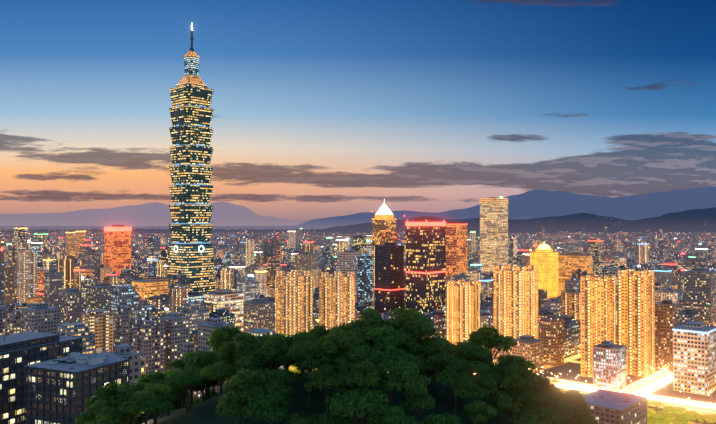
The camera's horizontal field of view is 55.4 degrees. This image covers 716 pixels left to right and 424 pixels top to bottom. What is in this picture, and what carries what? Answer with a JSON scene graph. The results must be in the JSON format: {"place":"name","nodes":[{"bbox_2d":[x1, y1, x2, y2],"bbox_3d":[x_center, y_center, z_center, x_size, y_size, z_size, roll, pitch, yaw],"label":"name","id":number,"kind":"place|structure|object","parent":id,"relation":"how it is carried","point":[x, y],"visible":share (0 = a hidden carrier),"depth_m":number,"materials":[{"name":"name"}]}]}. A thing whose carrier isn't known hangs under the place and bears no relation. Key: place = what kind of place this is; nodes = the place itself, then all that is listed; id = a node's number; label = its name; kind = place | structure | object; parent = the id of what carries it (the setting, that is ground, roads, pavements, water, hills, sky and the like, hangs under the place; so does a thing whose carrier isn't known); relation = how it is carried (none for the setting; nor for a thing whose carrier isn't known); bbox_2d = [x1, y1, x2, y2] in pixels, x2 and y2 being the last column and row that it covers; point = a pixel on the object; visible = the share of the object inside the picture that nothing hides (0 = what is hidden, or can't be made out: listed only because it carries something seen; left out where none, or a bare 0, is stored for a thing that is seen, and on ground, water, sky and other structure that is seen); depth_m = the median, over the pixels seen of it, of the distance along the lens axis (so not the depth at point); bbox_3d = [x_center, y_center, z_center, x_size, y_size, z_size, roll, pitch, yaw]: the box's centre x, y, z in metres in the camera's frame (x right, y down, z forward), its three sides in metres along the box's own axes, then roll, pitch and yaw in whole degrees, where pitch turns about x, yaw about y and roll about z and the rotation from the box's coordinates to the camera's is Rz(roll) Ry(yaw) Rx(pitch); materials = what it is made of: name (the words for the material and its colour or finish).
{"place":"outdoors","nodes":[
{"label":"outdoors","id":0,"kind":"place"},
{"bbox_2d":[0,201,309,226],"bbox_3d":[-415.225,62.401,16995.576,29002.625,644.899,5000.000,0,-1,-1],"label":"mountain","id":1,"kind":"structure","parent":0,"point":[159,214],"depth_m":15141.24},
{"bbox_2d":[143,372,514,423],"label":"hill terrain","id":2,"kind":"structure","parent":0,"point":[203,412],"depth_m":158.58,"materials":[{"name":"green plant"}]},
{"bbox_2d":[78,403,116,421],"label":"forest tree","id":3,"kind":"object","parent":2,"relation":"on","point":[92,412],"visible":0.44,"depth_m":169.96,"materials":[{"name":"green plant"}]},
{"bbox_2d":[85,386,116,406],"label":"forest tree","id":4,"kind":"object","parent":2,"relation":"on","point":[92,400],"visible":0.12,"depth_m":182.69,"materials":[{"name":"green plant"}]},
{"bbox_2d":[93,416,124,423],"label":"forest tree","id":5,"kind":"object","parent":2,"relation":"on","point":[101,420],"visible":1,"depth_m":150.45,"materials":[{"name":"green plant"}]},
{"bbox_2d":[94,382,131,410],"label":"forest tree","id":6,"kind":"object","parent":2,"relation":"on","point":[111,396],"visible":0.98,"depth_m":161.28,"materials":[{"name":"green plant"}]},
{"bbox_2d":[96,400,140,423],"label":"forest tree","id":7,"kind":"object","parent":2,"relation":"on","point":[115,412],"visible":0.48,"depth_m":156.71,"materials":[{"name":"green plant"}]},
{"bbox_2d":[118,382,147,423],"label":"forest tree","id":8,"kind":"object","parent":2,"relation":"on","point":[128,389],"visible":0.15,"depth_m":168.33,"materials":[{"name":"green plant"}]},
{"bbox_2d":[126,383,143,423],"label":"forest tree","id":9,"kind":"object","parent":2,"relation":"on","point":[140,387],"visible":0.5,"depth_m":164.97,"materials":[{"name":"green plant"}]},
{"bbox_2d":[119,390,173,423],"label":"forest tree","id":10,"kind":"object","parent":2,"relation":"on","point":[146,405],"visible":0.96,"depth_m":151.99,"materials":[{"name":"green plant"}]},
{"bbox_2d":[131,383,173,423],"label":"forest tree","id":11,"kind":"object","parent":2,"relation":"on","point":[162,391],"visible":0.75,"depth_m":156.48,"materials":[{"name":"green plant"}]},
{"bbox_2d":[139,371,166,384],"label":"forest tree","id":12,"kind":"object","parent":2,"relation":"on","point":[157,376],"visible":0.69,"depth_m":176.14,"materials":[{"name":"green plant"}]},
{"bbox_2d":[157,374,180,415],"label":"forest tree","id":13,"kind":"object","parent":2,"relation":"on","point":[164,381],"visible":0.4,"depth_m":169.97,"materials":[{"name":"green plant"}]},
{"bbox_2d":[172,390,185,409],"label":"forest tree","id":14,"kind":"object","parent":2,"relation":"on","point":[176,396],"visible":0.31,"depth_m":196.96,"materials":[{"name":"green plant"}]},
{"bbox_2d":[168,351,201,406],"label":"forest tree","id":15,"kind":"object","parent":2,"relation":"on","point":[178,363],"visible":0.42,"depth_m":181.15,"materials":[{"name":"green plant"}]},
{"bbox_2d":[166,371,208,413],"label":"forest tree","id":16,"kind":"object","parent":2,"relation":"on","point":[189,379],"visible":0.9,"depth_m":162.32,"materials":[{"name":"green plant"}]},
{"bbox_2d":[168,365,208,409],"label":"forest tree","id":17,"kind":"object","parent":2,"relation":"on","point":[191,369],"visible":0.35,"depth_m":167.30,"materials":[{"name":"green plant"}]},
{"bbox_2d":[183,350,216,399],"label":"forest tree","id":18,"kind":"object","parent":2,"relation":"on","point":[200,359],"visible":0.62,"depth_m":175.11,"materials":[{"name":"green plant"}]},
{"bbox_2d":[188,379,217,400],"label":"forest tree","id":19,"kind":"object","parent":2,"relation":"on","point":[201,387],"visible":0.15,"depth_m":202.27,"materials":[{"name":"green plant"}]},
{"bbox_2d":[200,360,239,403],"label":"forest tree","id":20,"kind":"object","parent":2,"relation":"on","point":[219,370],"visible":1,"depth_m":159.45,"materials":[{"name":"green plant"}]},
{"bbox_2d":[207,330,235,376],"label":"forest tree","id":21,"kind":"object","parent":2,"relation":"on","point":[215,346],"visible":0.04,"depth_m":181.86,"materials":[{"name":"green plant"}]},
{"bbox_2d":[207,355,238,392],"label":"forest tree","id":22,"kind":"object","parent":2,"relation":"on","point":[217,359],"visible":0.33,"depth_m":172.59,"materials":[{"name":"green plant"}]},
{"bbox_2d":[206,324,241,389],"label":"forest tree","id":23,"kind":"object","parent":2,"relation":"on","point":[225,333],"visible":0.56,"depth_m":179.87,"materials":[{"name":"green plant"}]},
{"bbox_2d":[216,340,242,389],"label":"forest tree","id":24,"kind":"object","parent":2,"relation":"on","point":[229,355],"visible":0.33,"depth_m":167.51,"materials":[{"name":"green plant"}]},
{"bbox_2d":[215,389,252,423],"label":"forest tree","id":25,"kind":"object","parent":2,"relation":"on","point":[230,400],"visible":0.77,"depth_m":144.24,"materials":[{"name":"green plant"}]},
{"bbox_2d":[219,332,260,370],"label":"forest tree","id":26,"kind":"object","parent":2,"relation":"on","point":[249,338],"visible":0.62,"depth_m":167.20,"materials":[{"name":"green plant"}]},
{"bbox_2d":[222,368,268,423],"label":"forest tree","id":27,"kind":"object","parent":2,"relation":"on","point":[244,380],"visible":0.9,"depth_m":147.96,"materials":[{"name":"green plant"}]},
{"bbox_2d":[235,352,267,400],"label":"forest tree","id":28,"kind":"object","parent":2,"relation":"on","point":[247,361],"visible":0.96,"depth_m":157.91,"materials":[{"name":"green plant"}]},
{"bbox_2d":[233,342,274,365],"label":"forest tree","id":29,"kind":"object","parent":2,"relation":"on","point":[249,348],"visible":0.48,"depth_m":161.92,"materials":[{"name":"green plant"}]},
{"bbox_2d":[242,387,289,423],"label":"forest tree","id":30,"kind":"object","parent":2,"relation":"on","point":[263,399],"visible":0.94,"depth_m":140.16,"materials":[{"name":"green plant"}]},
{"bbox_2d":[251,380,294,423],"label":"forest tree","id":31,"kind":"object","parent":2,"relation":"on","point":[282,389],"visible":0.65,"depth_m":145.93,"materials":[{"name":"green plant"}]},
{"bbox_2d":[257,337,291,369],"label":"forest tree","id":32,"kind":"object","parent":2,"relation":"on","point":[272,350],"visible":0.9,"depth_m":158.93,"materials":[{"name":"green plant"}]},
{"bbox_2d":[256,333,292,370],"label":"forest tree","id":33,"kind":"object","parent":2,"relation":"on","point":[261,338],"visible":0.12,"depth_m":178.51,"materials":[{"name":"green plant"}]},
{"bbox_2d":[256,334,296,368],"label":"forest tree","id":34,"kind":"object","parent":2,"relation":"on","point":[267,343],"visible":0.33,"depth_m":161.85,"materials":[{"name":"green plant"}]},
{"bbox_2d":[254,368,302,413],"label":"forest tree","id":35,"kind":"object","parent":2,"relation":"on","point":[282,376],"visible":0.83,"depth_m":151.93,"materials":[{"name":"green plant"}]},
{"bbox_2d":[270,355,299,369],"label":"forest tree","id":36,"kind":"object","parent":2,"relation":"on","point":[287,364],"visible":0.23,"depth_m":189.37,"materials":[{"name":"green plant"}]},
{"bbox_2d":[285,413,314,423],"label":"forest tree","id":37,"kind":"object","parent":2,"relation":"on","point":[300,420],"visible":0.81,"depth_m":139.14,"materials":[{"name":"green plant"}]},
{"bbox_2d":[285,330,320,381],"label":"forest tree","id":38,"kind":"object","parent":2,"relation":"on","point":[301,337],"visible":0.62,"depth_m":164.48,"materials":[{"name":"green plant"}]},
{"bbox_2d":[295,352,322,393],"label":"forest tree","id":39,"kind":"object","parent":2,"relation":"on","point":[299,364],"visible":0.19,"depth_m":158.27,"materials":[{"name":"green plant"}]},
{"bbox_2d":[287,340,332,408],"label":"forest tree","id":40,"kind":"object","parent":2,"relation":"on","point":[304,351],"visible":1,"depth_m":153.38,"materials":[{"name":"green plant"}]},
{"bbox_2d":[310,324,327,364],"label":"forest tree","id":41,"kind":"object","parent":2,"relation":"on","point":[321,330],"visible":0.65,"depth_m":176.45,"materials":[{"name":"green plant"}]},
{"bbox_2d":[304,365,346,412],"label":"forest tree","id":42,"kind":"object","parent":2,"relation":"on","point":[325,377],"visible":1,"depth_m":146.93,"materials":[{"name":"green plant"}]},
{"bbox_2d":[306,410,355,423],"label":"forest tree","id":43,"kind":"object","parent":2,"relation":"on","point":[325,418],"visible":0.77,"depth_m":138.91,"materials":[{"name":"green plant"}]},
{"bbox_2d":[318,356,357,398],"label":"forest tree","id":44,"kind":"object","parent":2,"relation":"on","point":[337,364],"visible":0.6,"depth_m":150.90,"materials":[{"name":"green plant"}]},
{"bbox_2d":[316,327,362,396],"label":"forest tree","id":45,"kind":"object","parent":2,"relation":"on","point":[332,342],"visible":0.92,"depth_m":155.27,"materials":[{"name":"green plant"}]},
{"bbox_2d":[327,323,365,332],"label":"forest tree","id":46,"kind":"object","parent":2,"relation":"on","point":[344,327],"visible":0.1,"depth_m":174.23,"materials":[{"name":"green plant"}]},
{"bbox_2d":[331,329,372,383],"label":"forest tree","id":47,"kind":"object","parent":2,"relation":"on","point":[356,336],"visible":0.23,"depth_m":163.26,"materials":[{"name":"green plant"}]},
{"bbox_2d":[334,356,378,392],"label":"forest tree","id":48,"kind":"object","parent":2,"relation":"on","point":[358,361],"visible":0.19,"depth_m":152.67,"materials":[{"name":"green plant"}]},
{"bbox_2d":[334,343,382,394],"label":"forest tree","id":49,"kind":"object","parent":2,"relation":"on","point":[359,353],"visible":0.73,"depth_m":154.19,"materials":[{"name":"green plant"}]},
{"bbox_2d":[325,386,392,423],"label":"forest tree","id":50,"kind":"object","parent":2,"relation":"on","point":[368,401],"visible":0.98,"depth_m":137.83,"materials":[{"name":"green plant"}]},
{"bbox_2d":[340,360,383,420],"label":"forest tree","id":51,"kind":"object","parent":2,"relation":"on","point":[365,372],"visible":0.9,"depth_m":145.21,"materials":[{"name":"green plant"}]},
{"bbox_2d":[348,308,390,348],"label":"forest tree","id":52,"kind":"object","parent":2,"relation":"on","point":[373,316],"visible":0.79,"depth_m":173.63,"materials":[{"name":"green plant"}]},
{"bbox_2d":[354,318,402,372],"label":"forest tree","id":53,"kind":"object","parent":2,"relation":"on","point":[393,323],"visible":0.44,"depth_m":171.98,"materials":[{"name":"green plant"}]},
{"bbox_2d":[367,325,409,372],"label":"forest tree","id":54,"kind":"object","parent":2,"relation":"on","point":[384,336],"visible":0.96,"depth_m":162.62,"materials":[{"name":"green plant"}]},
{"bbox_2d":[377,345,402,398],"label":"forest tree","id":55,"kind":"object","parent":2,"relation":"on","point":[391,349],"visible":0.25,"depth_m":155.56,"materials":[{"name":"green plant"}]},
{"bbox_2d":[366,349,420,404],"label":"forest tree","id":56,"kind":"object","parent":2,"relation":"on","point":[380,358],"visible":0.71,"depth_m":152.81,"materials":[{"name":"green plant"}]},
{"bbox_2d":[376,406,420,423],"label":"forest tree","id":57,"kind":"object","parent":2,"relation":"on","point":[392,416],"visible":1,"depth_m":133.87,"materials":[{"name":"green plant"}]},
{"bbox_2d":[378,359,425,410],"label":"forest tree","id":58,"kind":"object","parent":2,"relation":"on","point":[400,370],"visible":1,"depth_m":143.55,"materials":[{"name":"green plant"}]},
{"bbox_2d":[380,334,423,353],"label":"forest tree","id":59,"kind":"object","parent":2,"relation":"on","point":[411,346],"visible":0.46,"depth_m":164.69,"materials":[{"name":"green plant"}]},
{"bbox_2d":[389,307,433,354],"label":"forest tree","id":60,"kind":"object","parent":2,"relation":"on","point":[403,314],"visible":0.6,"depth_m":177.20,"materials":[{"name":"green plant"}]},
{"bbox_2d":[395,372,431,418],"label":"forest tree","id":61,"kind":"object","parent":2,"relation":"on","point":[427,380],"visible":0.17,"depth_m":147.87,"materials":[{"name":"green plant"}]},
{"bbox_2d":[392,317,438,355],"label":"forest tree","id":62,"kind":"object","parent":2,"relation":"on","point":[415,327],"visible":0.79,"depth_m":170.21,"materials":[{"name":"green plant"}]},
{"bbox_2d":[399,386,435,421],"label":"forest tree","id":63,"kind":"object","parent":2,"relation":"on","point":[420,400],"visible":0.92,"depth_m":142.27,"materials":[{"name":"green plant"}]},
{"bbox_2d":[404,354,433,370],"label":"forest tree","id":64,"kind":"object","parent":2,"relation":"on","point":[424,364],"visible":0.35,"depth_m":157.66,"materials":[{"name":"green plant"}]},
{"bbox_2d":[416,334,448,383],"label":"forest tree","id":65,"kind":"object","parent":2,"relation":"on","point":[425,342],"visible":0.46,"depth_m":171.25,"materials":[{"name":"green plant"}]},
{"bbox_2d":[418,413,448,423],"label":"forest tree","id":66,"kind":"object","parent":2,"relation":"on","point":[439,419],"visible":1,"depth_m":135.56,"materials":[{"name":"green plant"}]},
{"bbox_2d":[419,338,458,394],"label":"forest tree","id":67,"kind":"object","parent":2,"relation":"on","point":[446,347],"visible":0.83,"depth_m":160.52,"materials":[{"name":"green plant"}]},
{"bbox_2d":[432,413,460,423],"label":"forest tree","id":68,"kind":"object","parent":2,"relation":"on","point":[452,419],"visible":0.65,"depth_m":141.82,"materials":[{"name":"green plant"}]},
{"bbox_2d":[428,351,466,400],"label":"forest tree","id":69,"kind":"object","parent":2,"relation":"on","point":[447,364],"visible":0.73,"depth_m":158.37,"materials":[{"name":"green plant"}]},
{"bbox_2d":[431,367,481,414],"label":"forest tree","id":70,"kind":"object","parent":2,"relation":"on","point":[446,376],"visible":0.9,"depth_m":152.41,"materials":[{"name":"green plant"}]},
{"bbox_2d":[451,341,491,395],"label":"forest tree","id":71,"kind":"object","parent":2,"relation":"on","point":[469,349],"visible":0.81,"depth_m":163.91,"materials":[{"name":"green plant"}]},
{"bbox_2d":[448,377,498,423],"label":"forest tree","id":72,"kind":"object","parent":2,"relation":"on","point":[477,388],"visible":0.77,"depth_m":149.74,"materials":[{"name":"green plant"}]},
{"bbox_2d":[452,359,495,400],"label":"forest tree","id":73,"kind":"object","parent":2,"relation":"on","point":[474,369],"visible":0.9,"depth_m":155.28,"materials":[{"name":"green plant"}]},
{"bbox_2d":[463,400,495,423],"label":"forest tree","id":74,"kind":"object","parent":2,"relation":"on","point":[477,412],"visible":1,"depth_m":143.49,"materials":[{"name":"green plant"}]},
{"bbox_2d":[466,351,492,363],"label":"forest tree","id":75,"kind":"object","parent":2,"relation":"on","point":[485,360],"visible":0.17,"depth_m":171.45,"materials":[{"name":"green plant"}]},
{"bbox_2d":[464,324,517,394],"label":"forest tree","id":76,"kind":"object","parent":2,"relation":"on","point":[485,334],"visible":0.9,"depth_m":173.19,"materials":[{"name":"green plant"}]},
{"bbox_2d":[486,362,506,412],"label":"forest tree","id":77,"kind":"object","parent":2,"relation":"on","point":[495,368],"visible":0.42,"depth_m":161.44,"materials":[{"name":"green plant"}]},
{"bbox_2d":[487,392,519,423],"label":"forest tree","id":78,"kind":"object","parent":2,"relation":"on","point":[502,401],"visible":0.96,"depth_m":147.89,"materials":[{"name":"green plant"}]},
{"bbox_2d":[495,366,524,423],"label":"forest tree","id":79,"kind":"object","parent":2,"relation":"on","point":[511,378],"visible":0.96,"depth_m":157.50,"materials":[{"name":"green plant"}]},
{"bbox_2d":[499,381,534,415],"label":"forest tree","id":80,"kind":"object","parent":2,"relation":"on","point":[514,394],"visible":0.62,"depth_m":158.56,"materials":[{"name":"green plant"}]},
{"bbox_2d":[499,355,543,417],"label":"forest tree","id":81,"kind":"object","parent":2,"relation":"on","point":[521,366],"visible":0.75,"depth_m":162.50,"materials":[{"name":"green plant"}]},
{"bbox_2d":[515,391,552,423],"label":"forest tree","id":82,"kind":"object","parent":2,"relation":"on","point":[530,401],"visible":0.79,"depth_m":151.85,"materials":[{"name":"green plant"}]},
{"bbox_2d":[508,407,564,423],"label":"forest tree","id":83,"kind":"object","parent":2,"relation":"on","point":[535,417],"visible":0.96,"depth_m":145.04,"materials":[{"name":"green plant"}]},
{"bbox_2d":[527,376,561,403],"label":"forest tree","id":84,"kind":"object","parent":2,"relation":"on","point":[549,388],"visible":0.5,"depth_m":171.01,"materials":[{"name":"green plant"}]},
{"bbox_2d":[542,393,565,408],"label":"forest tree","id":85,"kind":"object","parent":2,"relation":"on","point":[559,403],"visible":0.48,"depth_m":163.90,"materials":[{"name":"green plant"}]},
{"bbox_2d":[556,393,575,406],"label":"forest tree","id":86,"kind":"object","parent":2,"relation":"on","point":[566,400],"visible":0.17,"depth_m":179.87,"materials":[{"name":"green plant"}]},
{"bbox_2d":[552,407,591,423],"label":"forest tree","id":87,"kind":"object","parent":2,"relation":"on","point":[574,418],"visible":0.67,"depth_m":145.69,"materials":[{"name":"green plant"}]},
{"bbox_2d":[552,403,592,423],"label":"forest tree","id":88,"kind":"object","parent":2,"relation":"on","point":[575,409],"visible":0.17,"depth_m":149.83,"materials":[{"name":"green plant"}]},
{"bbox_2d":[567,389,591,414],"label":"forest tree","id":89,"kind":"object","parent":2,"relation":"on","point":[580,402],"visible":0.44,"depth_m":188.06,"materials":[{"name":"green plant"}]},
{"bbox_2d":[0,187,715,229],"bbox_3d":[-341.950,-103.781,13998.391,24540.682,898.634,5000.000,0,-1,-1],"label":"mountain","id":90,"kind":"structure","parent":0,"point":[535,203],"depth_m":12603.29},
{"bbox_2d":[0,207,715,233],"bbox_3d":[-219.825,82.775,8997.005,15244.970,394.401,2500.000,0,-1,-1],"label":"mountain foothills","id":91,"kind":"structure","parent":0,"point":[692,221],"depth_m":8240.11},
{"bbox_2d":[0,0,715,219],"label":"sky","id":92,"kind":"structure","parent":0,"point":[322,108],"materials":[{"name":"blue"}]},
{"bbox_2d":[16,231,715,375],"bbox_3d":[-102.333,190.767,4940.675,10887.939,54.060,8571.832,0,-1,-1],"label":"city lights","id":93,"kind":"object","parent":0,"point":[482,288],"visible":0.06,"depth_m":895.17,"materials":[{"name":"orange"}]},
{"bbox_2d":[54,253,715,414],"bbox_3d":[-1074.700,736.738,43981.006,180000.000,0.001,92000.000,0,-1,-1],"label":"terrain","id":94,"kind":"structure","parent":0,"point":[571,365],"depth_m":701.75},
{"bbox_2d":[0,328,129,423],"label":"office building","id":95,"kind":"structure","parent":94,"relation":"on","point":[48,378],"depth_m":298.43,"materials":[{"name":"black concrete"}]},
{"bbox_2d":[100,344,145,377],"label":"apartments","id":96,"kind":"structure","parent":94,"relation":"on","point":[143,366],"depth_m":344.58,"materials":[{"name":"grey"}]},
{"bbox_2d":[167,23,215,294],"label":"skyscraper","id":97,"kind":"structure","parent":94,"relation":"on","point":[191,257],"depth_m":1172.79,"materials":[{"name":"green glass"}]},
{"bbox_2d":[0,197,715,399],"bbox_3d":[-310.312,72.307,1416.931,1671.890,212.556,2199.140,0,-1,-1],"label":"city buildings","id":98,"kind":"structure","parent":94,"relation":"on","point":[648,327],"depth_m":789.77,"materials":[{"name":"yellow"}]},
{"bbox_2d":[372,197,552,290],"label":"lights","id":99,"kind":"object","parent":98,"relation":"on","point":[435,219],"visible":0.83,"depth_m":1481.78,"materials":[{"name":"orange"}]},
{"bbox_2d":[376,199,392,213],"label":"pyramid roof","id":100,"kind":"structure","parent":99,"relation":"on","point":[384,209],"depth_m":1496.37,"materials":[{"name":"white"}]},
{"bbox_2d":[546,376,715,414],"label":"trails","id":101,"kind":"object","parent":94,"relation":"on","point":[702,412],"visible":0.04,"depth_m":624.74,"materials":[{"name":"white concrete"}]},
{"bbox_2d":[289,366,715,423],"bbox_3d":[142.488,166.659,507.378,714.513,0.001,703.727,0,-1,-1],"label":"park ground","id":102,"kind":"structure","parent":0,"point":[652,408],"depth_m":552.53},
{"bbox_2d":[550,382,715,411],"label":"road","id":103,"kind":"structure","parent":102,"relation":"on","point":[686,403],"depth_m":575.25,"materials":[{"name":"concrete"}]},
{"bbox_2d":[703,415,715,422],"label":"park tree","id":104,"kind":"object","parent":102,"relation":"on","point":[710,418],"visible":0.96,"depth_m":523.79,"materials":[{"name":"yellow plant"}]},
{"bbox_2d":[584,387,646,423],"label":"corner building","id":105,"kind":"structure","parent":0,"point":[610,407],"depth_m":468.13,"materials":[{"name":"grey concrete"}]},
{"bbox_2d":[620,370,672,393],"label":"cross street","id":106,"kind":"structure","parent":0,"point":[660,379],"depth_m":675.01,"materials":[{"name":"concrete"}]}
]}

